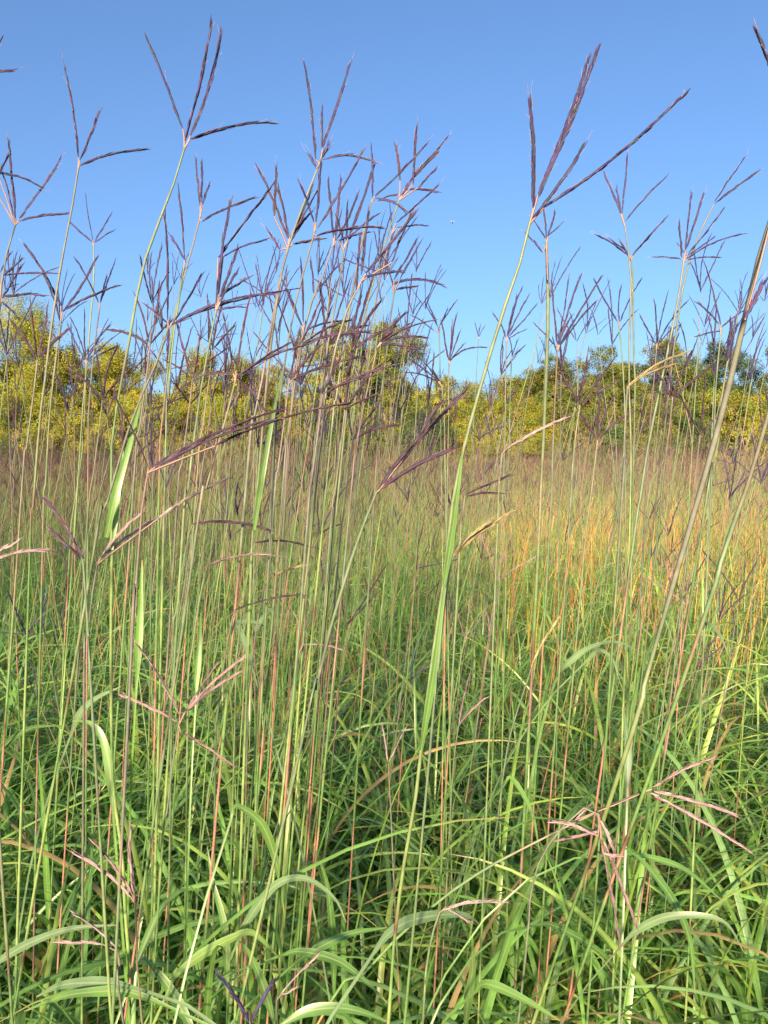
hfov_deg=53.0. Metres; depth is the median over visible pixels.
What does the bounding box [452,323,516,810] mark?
seed stalk
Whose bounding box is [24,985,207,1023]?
grass blade
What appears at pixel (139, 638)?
grass blade
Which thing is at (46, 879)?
seed stalk
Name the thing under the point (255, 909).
grass blade
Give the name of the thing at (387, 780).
seed stalk
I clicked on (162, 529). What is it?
seed stalk
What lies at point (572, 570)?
seed stalk
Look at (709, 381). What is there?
tree
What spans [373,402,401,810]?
seed stalk
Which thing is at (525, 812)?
seed stalk
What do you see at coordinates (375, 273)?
seed stalk
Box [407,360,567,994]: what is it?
seed stalk
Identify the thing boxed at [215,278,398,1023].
seed stalk
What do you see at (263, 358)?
seed stalk
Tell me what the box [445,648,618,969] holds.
grass blade
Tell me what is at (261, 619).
grass blade
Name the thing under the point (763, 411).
shrub
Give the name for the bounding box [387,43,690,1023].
seed stalk
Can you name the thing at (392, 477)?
seed stalk
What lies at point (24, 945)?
grass blade
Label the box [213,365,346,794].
seed stalk
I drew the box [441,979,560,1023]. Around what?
grass blade
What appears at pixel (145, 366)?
seed stalk
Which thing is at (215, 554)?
seed stalk
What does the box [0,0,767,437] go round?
sky
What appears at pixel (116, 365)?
tree
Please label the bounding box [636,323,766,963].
seed stalk
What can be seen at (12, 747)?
seed stalk
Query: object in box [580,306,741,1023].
seed stalk
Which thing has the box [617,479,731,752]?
seed stalk
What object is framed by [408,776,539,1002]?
grass blade
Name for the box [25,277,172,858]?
seed stalk
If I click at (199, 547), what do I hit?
seed stalk
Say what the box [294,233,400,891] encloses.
seed stalk
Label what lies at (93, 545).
seed stalk
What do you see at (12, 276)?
seed stalk
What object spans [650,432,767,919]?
seed stalk
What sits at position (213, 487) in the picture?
seed stalk
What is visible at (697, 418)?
shrub
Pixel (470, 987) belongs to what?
grass blade
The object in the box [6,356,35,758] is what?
seed stalk
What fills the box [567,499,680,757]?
seed stalk
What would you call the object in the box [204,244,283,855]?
seed stalk
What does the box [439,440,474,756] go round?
seed stalk
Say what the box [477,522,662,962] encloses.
seed stalk
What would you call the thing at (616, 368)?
tree
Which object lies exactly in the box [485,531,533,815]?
seed stalk
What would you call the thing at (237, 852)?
seed stalk
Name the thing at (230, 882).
seed stalk
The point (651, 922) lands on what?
grass blade
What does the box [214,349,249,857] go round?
seed stalk
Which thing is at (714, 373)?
seed stalk
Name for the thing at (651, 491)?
seed stalk
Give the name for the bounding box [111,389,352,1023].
seed stalk
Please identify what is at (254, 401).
seed stalk
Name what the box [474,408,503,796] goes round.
seed stalk
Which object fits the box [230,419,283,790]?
seed stalk
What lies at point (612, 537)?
seed stalk
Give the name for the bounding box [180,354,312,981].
seed stalk
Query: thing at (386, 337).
seed stalk
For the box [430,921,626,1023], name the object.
grass blade
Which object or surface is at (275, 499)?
seed stalk
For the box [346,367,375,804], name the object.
seed stalk
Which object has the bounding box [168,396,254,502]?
shrub
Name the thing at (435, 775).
seed stalk
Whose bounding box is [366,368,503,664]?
seed stalk
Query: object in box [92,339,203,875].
seed stalk
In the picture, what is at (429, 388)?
seed stalk
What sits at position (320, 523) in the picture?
seed stalk
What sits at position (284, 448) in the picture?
seed stalk
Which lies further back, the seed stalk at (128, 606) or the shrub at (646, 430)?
the shrub at (646, 430)
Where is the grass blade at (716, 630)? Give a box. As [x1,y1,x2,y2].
[656,622,729,1020]
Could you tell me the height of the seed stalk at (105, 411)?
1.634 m
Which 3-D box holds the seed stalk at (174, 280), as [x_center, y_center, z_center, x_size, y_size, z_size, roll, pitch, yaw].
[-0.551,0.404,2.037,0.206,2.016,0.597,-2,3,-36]
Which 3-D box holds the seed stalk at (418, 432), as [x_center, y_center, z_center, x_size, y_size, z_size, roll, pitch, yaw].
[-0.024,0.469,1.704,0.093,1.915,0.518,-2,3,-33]
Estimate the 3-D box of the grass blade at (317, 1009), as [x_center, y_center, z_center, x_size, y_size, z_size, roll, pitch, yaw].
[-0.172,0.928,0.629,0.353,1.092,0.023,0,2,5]
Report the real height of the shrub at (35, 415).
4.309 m
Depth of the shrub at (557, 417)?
28.62 m
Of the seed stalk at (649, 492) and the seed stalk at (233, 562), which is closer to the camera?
the seed stalk at (233, 562)
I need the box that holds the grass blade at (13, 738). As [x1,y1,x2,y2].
[0,725,60,752]
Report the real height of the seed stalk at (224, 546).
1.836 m
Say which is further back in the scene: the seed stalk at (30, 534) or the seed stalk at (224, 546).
the seed stalk at (224, 546)
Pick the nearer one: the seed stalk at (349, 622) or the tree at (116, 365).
the seed stalk at (349, 622)
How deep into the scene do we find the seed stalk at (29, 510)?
1.85 m
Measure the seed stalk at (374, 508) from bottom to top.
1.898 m
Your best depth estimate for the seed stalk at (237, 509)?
1.00 m
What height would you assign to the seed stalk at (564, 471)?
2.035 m
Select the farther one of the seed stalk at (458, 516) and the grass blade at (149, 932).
the seed stalk at (458, 516)
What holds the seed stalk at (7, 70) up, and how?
on the ground at (362, 540)
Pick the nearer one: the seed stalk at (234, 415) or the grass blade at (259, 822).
the grass blade at (259, 822)
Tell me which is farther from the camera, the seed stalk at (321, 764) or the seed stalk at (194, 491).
the seed stalk at (194, 491)
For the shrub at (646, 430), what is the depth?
27.53 m
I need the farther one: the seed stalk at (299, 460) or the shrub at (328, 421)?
the shrub at (328, 421)
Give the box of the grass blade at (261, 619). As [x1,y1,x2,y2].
[191,606,282,1015]
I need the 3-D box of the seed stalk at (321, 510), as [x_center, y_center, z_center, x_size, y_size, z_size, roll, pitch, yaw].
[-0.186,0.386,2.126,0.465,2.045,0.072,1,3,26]
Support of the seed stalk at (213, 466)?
on the ground at (362, 540)
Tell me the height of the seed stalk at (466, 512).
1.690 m
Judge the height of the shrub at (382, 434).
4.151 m
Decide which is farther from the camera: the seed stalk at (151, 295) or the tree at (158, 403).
the tree at (158, 403)
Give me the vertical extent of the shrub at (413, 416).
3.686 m
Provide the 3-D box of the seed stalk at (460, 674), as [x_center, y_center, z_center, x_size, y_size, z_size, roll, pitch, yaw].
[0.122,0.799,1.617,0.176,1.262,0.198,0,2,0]
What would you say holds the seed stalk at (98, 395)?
on the ground at (362, 540)
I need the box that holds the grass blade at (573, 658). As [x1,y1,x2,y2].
[447,640,642,1007]
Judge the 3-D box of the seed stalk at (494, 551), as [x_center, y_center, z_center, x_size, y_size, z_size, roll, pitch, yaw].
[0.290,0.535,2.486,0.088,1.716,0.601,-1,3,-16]
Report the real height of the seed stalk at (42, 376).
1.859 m
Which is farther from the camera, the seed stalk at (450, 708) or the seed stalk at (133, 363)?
the seed stalk at (133, 363)
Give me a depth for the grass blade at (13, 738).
0.74 m
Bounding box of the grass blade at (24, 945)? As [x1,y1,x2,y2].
[0,925,115,963]
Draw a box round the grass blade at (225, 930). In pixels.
[207,847,229,1023]
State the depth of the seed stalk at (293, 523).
2.38 m
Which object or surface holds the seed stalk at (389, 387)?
on the ground at (362, 540)
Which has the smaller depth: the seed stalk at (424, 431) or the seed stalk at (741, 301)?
the seed stalk at (424, 431)
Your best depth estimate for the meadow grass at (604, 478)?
7.69 m
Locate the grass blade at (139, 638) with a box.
[125,562,142,1023]
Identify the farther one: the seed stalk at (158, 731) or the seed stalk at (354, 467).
the seed stalk at (354, 467)
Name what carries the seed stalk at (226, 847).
on the ground at (362, 540)
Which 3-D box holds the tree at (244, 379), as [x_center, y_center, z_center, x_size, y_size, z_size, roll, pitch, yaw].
[-5.583,-3.275,29.917,3.611,5.754,3.107,0,2,0]
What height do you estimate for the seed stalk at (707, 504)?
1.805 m
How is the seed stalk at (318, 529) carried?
on the ground at (362, 540)
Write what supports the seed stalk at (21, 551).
on the ground at (362, 540)
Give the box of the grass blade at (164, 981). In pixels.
[143,955,192,1023]
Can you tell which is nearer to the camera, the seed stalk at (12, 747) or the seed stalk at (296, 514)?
the seed stalk at (12, 747)
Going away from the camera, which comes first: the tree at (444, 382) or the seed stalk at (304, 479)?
the seed stalk at (304, 479)
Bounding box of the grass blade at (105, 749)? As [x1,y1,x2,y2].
[73,720,129,1023]
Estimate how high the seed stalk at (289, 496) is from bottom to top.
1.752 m
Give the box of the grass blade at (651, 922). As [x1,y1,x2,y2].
[560,911,744,1023]
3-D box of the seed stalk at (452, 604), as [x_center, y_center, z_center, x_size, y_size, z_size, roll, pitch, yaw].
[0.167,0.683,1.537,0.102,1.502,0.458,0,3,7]
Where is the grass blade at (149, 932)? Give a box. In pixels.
[114,888,200,1023]
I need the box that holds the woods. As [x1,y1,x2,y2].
[57,378,760,493]
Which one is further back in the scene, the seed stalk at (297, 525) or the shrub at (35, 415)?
the shrub at (35, 415)
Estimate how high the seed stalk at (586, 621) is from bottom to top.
1.702 m
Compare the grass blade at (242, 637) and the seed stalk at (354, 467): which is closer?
the grass blade at (242, 637)
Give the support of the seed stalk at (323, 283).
on the ground at (362, 540)
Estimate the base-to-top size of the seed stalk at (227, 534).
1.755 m
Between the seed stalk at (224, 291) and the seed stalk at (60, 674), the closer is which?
the seed stalk at (224, 291)
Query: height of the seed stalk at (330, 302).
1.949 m
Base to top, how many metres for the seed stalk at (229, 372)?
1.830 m
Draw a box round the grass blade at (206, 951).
[152,928,277,1023]
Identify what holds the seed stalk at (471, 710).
on the ground at (362, 540)
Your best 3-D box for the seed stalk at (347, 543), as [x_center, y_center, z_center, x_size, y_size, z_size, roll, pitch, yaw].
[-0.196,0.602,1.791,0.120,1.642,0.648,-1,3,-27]
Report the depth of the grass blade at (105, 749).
0.67 m
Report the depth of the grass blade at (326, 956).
0.65 m
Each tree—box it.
[0,287,98,442]
[36,341,97,497]
[70,339,152,427]
[101,353,190,493]
[170,339,247,497]
[199,350,283,500]
[239,361,313,497]
[290,321,375,477]
[328,316,430,485]
[398,371,466,499]
[439,377,520,478]
[486,374,536,443]
[493,372,548,488]
[519,351,590,474]
[556,352,625,457]
[588,343,638,450]
[596,360,674,490]
[620,330,721,487]
[674,338,743,486]
[711,349,767,449]
[729,345,767,441]
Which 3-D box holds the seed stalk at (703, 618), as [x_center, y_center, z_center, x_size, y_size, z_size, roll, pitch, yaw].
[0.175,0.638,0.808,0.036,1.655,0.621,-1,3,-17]
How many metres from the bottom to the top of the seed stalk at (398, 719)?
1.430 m
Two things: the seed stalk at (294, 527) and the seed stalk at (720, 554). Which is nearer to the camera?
the seed stalk at (294, 527)
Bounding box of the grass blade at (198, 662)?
[184,614,201,1001]
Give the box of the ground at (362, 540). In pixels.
[0,490,767,1022]
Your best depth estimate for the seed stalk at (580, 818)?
0.64 m
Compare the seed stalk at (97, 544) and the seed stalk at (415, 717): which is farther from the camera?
the seed stalk at (97, 544)
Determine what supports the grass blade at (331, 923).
on the ground at (362, 540)
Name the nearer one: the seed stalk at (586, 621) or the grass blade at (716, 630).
the grass blade at (716, 630)
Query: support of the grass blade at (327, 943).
on the ground at (362, 540)
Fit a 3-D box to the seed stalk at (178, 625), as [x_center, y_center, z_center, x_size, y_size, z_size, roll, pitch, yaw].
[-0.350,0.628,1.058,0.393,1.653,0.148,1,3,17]
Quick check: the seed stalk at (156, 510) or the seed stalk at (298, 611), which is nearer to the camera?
the seed stalk at (298, 611)
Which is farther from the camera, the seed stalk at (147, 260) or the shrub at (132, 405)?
the shrub at (132, 405)
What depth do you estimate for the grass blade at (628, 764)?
0.70 m
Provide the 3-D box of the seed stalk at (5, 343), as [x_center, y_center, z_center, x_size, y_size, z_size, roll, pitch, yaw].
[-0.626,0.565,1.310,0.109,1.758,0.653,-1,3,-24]
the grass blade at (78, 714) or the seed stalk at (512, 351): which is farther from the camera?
the seed stalk at (512, 351)
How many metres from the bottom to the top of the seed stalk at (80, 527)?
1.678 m
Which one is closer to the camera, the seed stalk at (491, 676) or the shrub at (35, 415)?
the seed stalk at (491, 676)
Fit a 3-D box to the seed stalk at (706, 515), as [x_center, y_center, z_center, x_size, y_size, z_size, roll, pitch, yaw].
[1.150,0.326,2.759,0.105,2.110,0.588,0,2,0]
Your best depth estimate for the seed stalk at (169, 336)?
1.01 m
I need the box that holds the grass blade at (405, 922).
[326,910,479,1023]
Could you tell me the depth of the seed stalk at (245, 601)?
1.61 m
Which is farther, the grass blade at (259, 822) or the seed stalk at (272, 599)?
the seed stalk at (272, 599)
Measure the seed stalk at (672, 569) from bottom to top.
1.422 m
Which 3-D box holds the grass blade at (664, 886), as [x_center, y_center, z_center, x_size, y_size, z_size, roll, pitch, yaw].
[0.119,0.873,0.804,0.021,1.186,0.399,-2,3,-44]
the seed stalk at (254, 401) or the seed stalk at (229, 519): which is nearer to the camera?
the seed stalk at (254, 401)
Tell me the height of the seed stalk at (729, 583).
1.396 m
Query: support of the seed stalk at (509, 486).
on the ground at (362, 540)
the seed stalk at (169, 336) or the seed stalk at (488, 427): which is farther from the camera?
the seed stalk at (488, 427)
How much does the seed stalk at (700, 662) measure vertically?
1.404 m
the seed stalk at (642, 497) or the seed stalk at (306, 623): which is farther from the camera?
the seed stalk at (642, 497)
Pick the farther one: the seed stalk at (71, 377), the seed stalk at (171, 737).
the seed stalk at (71, 377)
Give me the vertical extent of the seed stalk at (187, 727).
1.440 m
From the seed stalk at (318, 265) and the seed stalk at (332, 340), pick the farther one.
the seed stalk at (318, 265)
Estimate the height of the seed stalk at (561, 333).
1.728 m
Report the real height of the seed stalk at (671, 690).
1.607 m
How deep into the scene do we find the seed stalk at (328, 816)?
0.91 m
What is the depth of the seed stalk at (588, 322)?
1.52 m
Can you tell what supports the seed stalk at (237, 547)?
on the ground at (362, 540)
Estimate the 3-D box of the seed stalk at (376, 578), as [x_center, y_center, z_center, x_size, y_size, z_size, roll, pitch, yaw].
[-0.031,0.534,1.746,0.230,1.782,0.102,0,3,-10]
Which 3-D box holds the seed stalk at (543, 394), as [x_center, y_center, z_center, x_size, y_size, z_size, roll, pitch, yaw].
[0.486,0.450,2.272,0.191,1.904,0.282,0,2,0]
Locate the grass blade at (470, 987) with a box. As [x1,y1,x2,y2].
[464,933,475,1023]
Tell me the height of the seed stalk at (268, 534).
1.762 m
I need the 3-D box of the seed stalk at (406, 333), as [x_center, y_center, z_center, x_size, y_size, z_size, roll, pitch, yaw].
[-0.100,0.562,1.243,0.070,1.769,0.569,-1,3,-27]
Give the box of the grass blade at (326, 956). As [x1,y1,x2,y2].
[163,948,386,1023]
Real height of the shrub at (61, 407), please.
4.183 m
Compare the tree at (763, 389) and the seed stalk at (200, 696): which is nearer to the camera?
the seed stalk at (200, 696)
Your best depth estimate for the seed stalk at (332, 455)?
2.35 m
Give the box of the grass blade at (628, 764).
[618,706,631,1023]
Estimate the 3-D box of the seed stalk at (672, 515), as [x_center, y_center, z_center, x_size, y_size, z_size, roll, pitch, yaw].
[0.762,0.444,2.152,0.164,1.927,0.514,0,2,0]
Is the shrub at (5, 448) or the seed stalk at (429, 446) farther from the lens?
the shrub at (5, 448)
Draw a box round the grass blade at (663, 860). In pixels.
[420,852,721,1023]
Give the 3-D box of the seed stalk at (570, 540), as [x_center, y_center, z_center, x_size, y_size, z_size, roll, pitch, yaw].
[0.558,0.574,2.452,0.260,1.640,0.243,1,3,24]
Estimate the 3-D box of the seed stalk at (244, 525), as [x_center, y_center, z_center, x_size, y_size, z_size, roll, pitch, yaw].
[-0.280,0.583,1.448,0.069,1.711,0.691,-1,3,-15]
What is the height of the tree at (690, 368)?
6.658 m
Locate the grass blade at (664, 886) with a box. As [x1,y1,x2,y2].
[416,817,694,1023]
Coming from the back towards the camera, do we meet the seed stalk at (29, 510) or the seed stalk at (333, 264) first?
the seed stalk at (29, 510)
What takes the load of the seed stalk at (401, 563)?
on the ground at (362, 540)
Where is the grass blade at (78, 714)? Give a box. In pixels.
[9,686,120,1023]
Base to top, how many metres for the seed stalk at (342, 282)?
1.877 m
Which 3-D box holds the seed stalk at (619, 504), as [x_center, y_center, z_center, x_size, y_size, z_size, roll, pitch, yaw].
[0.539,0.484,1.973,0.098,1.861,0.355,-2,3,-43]
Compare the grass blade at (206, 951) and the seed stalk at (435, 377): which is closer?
the grass blade at (206, 951)
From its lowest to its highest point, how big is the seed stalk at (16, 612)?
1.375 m
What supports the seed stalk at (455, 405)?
on the ground at (362, 540)
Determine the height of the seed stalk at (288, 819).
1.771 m
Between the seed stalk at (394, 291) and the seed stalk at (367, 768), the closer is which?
the seed stalk at (394, 291)
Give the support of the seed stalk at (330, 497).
on the ground at (362, 540)
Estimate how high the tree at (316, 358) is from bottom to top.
7.263 m
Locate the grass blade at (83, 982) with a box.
[36,976,215,1023]
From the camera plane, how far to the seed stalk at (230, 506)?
1.13 m
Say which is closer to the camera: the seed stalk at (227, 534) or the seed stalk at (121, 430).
the seed stalk at (121, 430)
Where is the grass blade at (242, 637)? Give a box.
[232,619,333,1023]
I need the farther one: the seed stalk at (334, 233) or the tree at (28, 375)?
the tree at (28, 375)
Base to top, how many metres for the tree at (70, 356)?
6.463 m
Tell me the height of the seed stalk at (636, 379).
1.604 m
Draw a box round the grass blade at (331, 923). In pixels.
[313,844,336,1023]
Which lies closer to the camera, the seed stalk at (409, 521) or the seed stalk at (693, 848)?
the seed stalk at (693, 848)
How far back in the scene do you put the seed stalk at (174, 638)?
1.31 m
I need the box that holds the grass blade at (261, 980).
[238,939,274,1023]
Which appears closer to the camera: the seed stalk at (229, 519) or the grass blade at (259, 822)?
the grass blade at (259, 822)
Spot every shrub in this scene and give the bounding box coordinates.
[0,386,62,503]
[0,435,59,505]
[22,391,100,501]
[65,434,134,501]
[75,393,156,501]
[134,395,207,502]
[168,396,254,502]
[228,410,299,502]
[276,397,374,502]
[345,390,417,502]
[386,401,469,500]
[438,402,510,501]
[483,398,561,500]
[534,399,615,501]
[580,423,646,506]
[608,394,700,503]
[665,405,734,503]
[696,383,767,503]
[744,403,767,502]
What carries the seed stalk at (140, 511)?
on the ground at (362, 540)
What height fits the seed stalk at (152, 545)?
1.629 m
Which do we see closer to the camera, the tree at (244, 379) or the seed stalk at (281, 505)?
the seed stalk at (281, 505)
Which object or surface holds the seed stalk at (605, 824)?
on the ground at (362, 540)
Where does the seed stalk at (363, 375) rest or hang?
on the ground at (362, 540)
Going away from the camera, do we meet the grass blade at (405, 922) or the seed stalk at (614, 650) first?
the grass blade at (405, 922)
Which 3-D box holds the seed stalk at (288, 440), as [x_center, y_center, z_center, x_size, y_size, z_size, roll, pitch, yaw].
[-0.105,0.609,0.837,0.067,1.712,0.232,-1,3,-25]
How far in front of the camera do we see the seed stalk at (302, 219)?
0.64 m
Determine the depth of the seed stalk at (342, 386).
1.57 m
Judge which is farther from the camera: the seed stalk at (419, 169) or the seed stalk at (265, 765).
the seed stalk at (265, 765)
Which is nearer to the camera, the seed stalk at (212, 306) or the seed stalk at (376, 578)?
the seed stalk at (212, 306)
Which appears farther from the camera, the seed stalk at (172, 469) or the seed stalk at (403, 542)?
the seed stalk at (403, 542)
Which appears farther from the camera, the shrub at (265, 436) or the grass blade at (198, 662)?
the shrub at (265, 436)
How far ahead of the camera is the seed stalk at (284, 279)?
1.41 m
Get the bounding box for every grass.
[0,370,767,864]
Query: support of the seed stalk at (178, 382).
on the ground at (362, 540)
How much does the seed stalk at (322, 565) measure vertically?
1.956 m
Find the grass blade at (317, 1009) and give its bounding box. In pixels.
[281,1002,386,1023]
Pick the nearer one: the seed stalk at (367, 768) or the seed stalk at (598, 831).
the seed stalk at (598, 831)
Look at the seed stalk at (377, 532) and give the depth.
1.91 m
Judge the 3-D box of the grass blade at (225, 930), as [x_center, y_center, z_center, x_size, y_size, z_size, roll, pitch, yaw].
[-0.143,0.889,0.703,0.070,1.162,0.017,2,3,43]
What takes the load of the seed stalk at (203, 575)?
on the ground at (362, 540)
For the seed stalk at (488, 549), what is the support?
on the ground at (362, 540)
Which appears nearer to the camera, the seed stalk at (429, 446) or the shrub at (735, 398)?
the seed stalk at (429, 446)
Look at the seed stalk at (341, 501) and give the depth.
1.95 m
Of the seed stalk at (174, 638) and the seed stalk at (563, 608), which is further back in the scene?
the seed stalk at (174, 638)
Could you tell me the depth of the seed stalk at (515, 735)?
1.56 m
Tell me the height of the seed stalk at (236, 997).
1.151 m
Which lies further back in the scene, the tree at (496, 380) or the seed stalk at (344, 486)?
the tree at (496, 380)
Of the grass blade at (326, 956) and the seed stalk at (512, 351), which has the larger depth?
the seed stalk at (512, 351)
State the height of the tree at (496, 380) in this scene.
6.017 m
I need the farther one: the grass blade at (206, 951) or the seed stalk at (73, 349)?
the seed stalk at (73, 349)
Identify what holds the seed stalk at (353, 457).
on the ground at (362, 540)
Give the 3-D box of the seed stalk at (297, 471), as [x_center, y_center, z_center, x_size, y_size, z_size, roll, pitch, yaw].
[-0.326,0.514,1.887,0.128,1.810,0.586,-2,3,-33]
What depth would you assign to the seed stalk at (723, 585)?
1.39 m
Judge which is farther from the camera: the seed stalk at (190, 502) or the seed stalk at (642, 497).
the seed stalk at (642, 497)
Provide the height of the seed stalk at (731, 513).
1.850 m
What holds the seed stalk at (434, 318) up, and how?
on the ground at (362, 540)
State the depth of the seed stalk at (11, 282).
0.74 m
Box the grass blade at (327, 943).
[230,927,386,1023]
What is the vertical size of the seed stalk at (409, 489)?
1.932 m
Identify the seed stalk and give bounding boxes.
[0,35,19,72]
[0,135,144,1023]
[0,240,121,1011]
[0,247,57,322]
[0,250,58,656]
[0,270,17,328]
[0,294,71,804]
[0,296,35,917]
[0,309,124,940]
[0,327,90,820]
[0,364,41,531]
[0,389,90,848]
[0,537,57,1023]
[0,588,147,955]
[0,637,254,1023]
[1,318,154,909]
[1,398,55,747]
[3,355,86,773]
[4,184,185,1023]
[4,268,86,715]
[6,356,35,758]
[6,590,51,938]
[13,198,306,1023]
[14,53,150,1023]
[17,350,60,693]
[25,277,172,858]
[28,323,103,816]
[31,349,162,881]
[34,308,66,781]
[34,360,106,709]
[36,363,97,818]
[38,193,115,957]
[38,599,94,901]
[41,495,139,1023]
[42,152,258,995]
[45,389,124,847]
[46,910,124,1023]
[48,378,131,752]
[54,340,152,1019]
[54,541,66,844]
[57,154,334,1023]
[60,385,132,795]
[63,353,89,882]
[65,389,168,893]
[65,818,142,1023]
[71,251,116,1023]
[71,274,173,1023]
[74,251,190,735]
[74,297,156,712]
[81,473,235,1023]
[84,442,157,945]
[87,201,419,1023]
[88,322,231,846]
[88,382,165,953]
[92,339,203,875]
[104,17,277,1023]
[107,239,279,906]
[109,243,169,828]
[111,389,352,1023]
[112,325,212,779]
[114,373,208,734]
[116,396,178,1012]
[117,342,159,700]
[123,256,197,736]
[124,287,310,1020]
[124,419,223,777]
[125,314,224,988]
[127,287,292,923]
[128,325,271,940]
[130,357,224,1005]
[131,395,180,731]
[131,464,210,903]
[133,302,221,954]
[137,115,448,1021]
[139,298,205,882]
[142,372,184,716]
[143,254,186,700]
[144,409,206,1002]
[145,392,236,867]
[146,320,237,1023]
[149,305,445,1023]
[150,180,354,1023]
[150,273,270,795]
[156,300,237,760]
[158,366,207,737]
[159,293,236,1023]
[161,350,218,795]
[162,360,263,803]
[162,392,410,1023]
[164,265,299,919]
[164,274,274,772]
[165,408,200,700]
[166,519,278,1023]
[176,270,210,691]
[176,276,303,840]
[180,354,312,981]
[180,388,294,1004]
[183,431,219,853]
[183,553,285,1023]
[188,356,211,845]
[190,283,253,721]
[192,382,241,1005]
[196,359,284,738]
[196,360,420,1005]
[197,321,242,806]
[197,326,283,776]
[200,369,236,730]
[202,349,238,685]
[202,383,470,1023]
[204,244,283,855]
[205,346,263,782]
[208,315,244,926]
[209,474,352,880]
[211,593,319,1023]
[211,965,275,1023]
[212,419,252,710]
[212,459,371,810]
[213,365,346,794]
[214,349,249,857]
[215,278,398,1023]
[215,563,387,1014]
[219,361,362,835]
[221,376,232,758]
[222,273,339,737]
[223,333,268,852]
[224,255,278,790]
[225,241,305,723]
[226,539,315,1023]
[227,457,340,794]
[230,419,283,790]
[232,388,334,863]
[233,51,384,1023]
[237,171,359,1023]
[237,325,363,1007]
[237,339,325,741]
[239,544,336,853]
[240,298,378,1023]
[240,324,402,900]
[240,564,367,1023]
[242,370,395,742]
[243,204,345,1008]
[245,145,385,1023]
[247,258,345,784]
[250,240,380,844]
[250,359,307,993]
[252,363,318,765]
[254,255,347,991]
[254,289,345,956]
[256,252,342,1022]
[258,270,299,688]
[258,444,306,762]
[259,283,362,734]
[259,294,332,748]
[259,325,351,803]
[259,421,298,793]
[264,275,396,737]
[266,327,345,922]
[266,342,399,1023]
[268,278,377,733]
[270,270,370,1023]
[271,210,417,836]
[273,357,317,749]
[273,559,336,828]
[274,408,377,780]
[275,952,320,1023]
[276,334,336,763]
[277,141,428,1023]
[277,163,383,1023]
[277,643,345,967]
[279,252,385,761]
[280,277,324,682]
[283,333,379,766]
[287,257,397,682]
[287,267,431,939]
[288,455,331,756]
[289,328,336,842]
[291,237,350,792]
[291,334,319,800]
[291,346,387,1013]
[293,301,353,723]
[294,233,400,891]
[295,335,347,762]
[298,264,331,777]
[298,394,334,866]
[304,420,346,746]
[314,181,440,1002]
[314,342,402,780]
[317,754,757,1023]
[322,221,392,850]
[323,258,364,668]
[326,255,398,737]
[326,426,366,795]
[329,350,400,858]
[330,242,430,877]
[330,387,446,723]
[336,319,444,894]
[336,442,436,832]
[342,232,452,1023]
[342,265,446,784]
[343,379,518,963]
[346,332,520,989]
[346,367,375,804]
[346,406,442,753]
[350,313,404,717]
[356,247,579,1006]
[356,284,421,908]
[359,388,468,682]
[360,367,457,741]
[363,377,445,805]
[364,324,424,722]
[365,580,392,859]
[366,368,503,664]
[366,529,468,991]
[366,534,540,963]
[371,308,422,910]
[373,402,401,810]
[376,349,432,677]
[382,725,407,1023]
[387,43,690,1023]
[388,352,447,967]
[388,405,502,805]
[388,425,443,739]
[399,378,460,827]
[399,411,494,726]
[403,504,526,1023]
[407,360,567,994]
[408,359,437,683]
[409,299,476,997]
[409,412,606,830]
[413,596,486,995]
[422,386,642,1019]
[422,898,514,1023]
[432,473,514,1023]
[437,312,486,1019]
[438,671,488,1023]
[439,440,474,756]
[439,479,465,881]
[445,281,609,862]
[451,406,519,705]
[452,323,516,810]
[452,345,663,969]
[456,376,524,788]
[461,537,500,763]
[471,390,531,701]
[474,383,495,721]
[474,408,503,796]
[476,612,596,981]
[477,414,570,1023]
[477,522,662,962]
[479,386,672,857]
[484,286,536,966]
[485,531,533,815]
[486,278,557,693]
[499,337,552,977]
[501,379,582,808]
[507,348,591,860]
[514,201,605,989]
[517,807,638,1023]
[522,405,621,814]
[522,545,726,969]
[523,268,604,997]
[524,332,552,764]
[530,331,568,992]
[531,221,767,1023]
[534,300,605,697]
[534,308,659,929]
[534,349,692,1023]
[535,347,622,1023]
[544,362,580,845]
[548,326,679,871]
[549,331,666,800]
[549,431,581,742]
[549,564,624,903]
[550,277,634,966]
[553,335,713,971]
[558,362,611,715]
[560,285,721,897]
[562,409,767,1023]
[565,185,746,1021]
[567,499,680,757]
[571,373,747,700]
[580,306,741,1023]
[583,361,765,715]
[586,391,642,760]
[588,304,643,815]
[590,313,765,783]
[591,216,718,997]
[593,277,690,957]
[596,156,763,1022]
[598,383,680,737]
[599,372,679,710]
[602,233,724,960]
[603,150,722,1012]
[606,376,733,1015]
[615,290,688,1023]
[615,377,668,720]
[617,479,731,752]
[629,316,697,843]
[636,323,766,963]
[637,538,705,1023]
[640,308,714,705]
[642,272,762,786]
[644,390,767,870]
[648,311,767,1009]
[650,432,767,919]
[661,347,767,771]
[676,426,755,739]
[678,581,749,899]
[683,287,747,670]
[683,313,764,790]
[684,260,767,1023]
[696,552,759,870]
[702,283,767,753]
[708,414,763,720]
[752,20,767,64]
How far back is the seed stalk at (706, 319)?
1.48 m
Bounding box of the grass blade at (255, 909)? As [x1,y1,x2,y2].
[211,874,345,1009]
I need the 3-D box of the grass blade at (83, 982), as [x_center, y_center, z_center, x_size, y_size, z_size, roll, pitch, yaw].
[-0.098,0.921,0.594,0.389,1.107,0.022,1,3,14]
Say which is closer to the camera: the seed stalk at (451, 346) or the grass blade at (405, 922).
the grass blade at (405, 922)
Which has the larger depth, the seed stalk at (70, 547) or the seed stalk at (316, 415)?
the seed stalk at (316, 415)
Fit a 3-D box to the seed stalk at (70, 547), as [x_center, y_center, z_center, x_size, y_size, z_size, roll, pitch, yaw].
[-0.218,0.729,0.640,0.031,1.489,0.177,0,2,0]
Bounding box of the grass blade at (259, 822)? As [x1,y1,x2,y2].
[173,803,283,1023]
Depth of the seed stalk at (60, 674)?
1.28 m

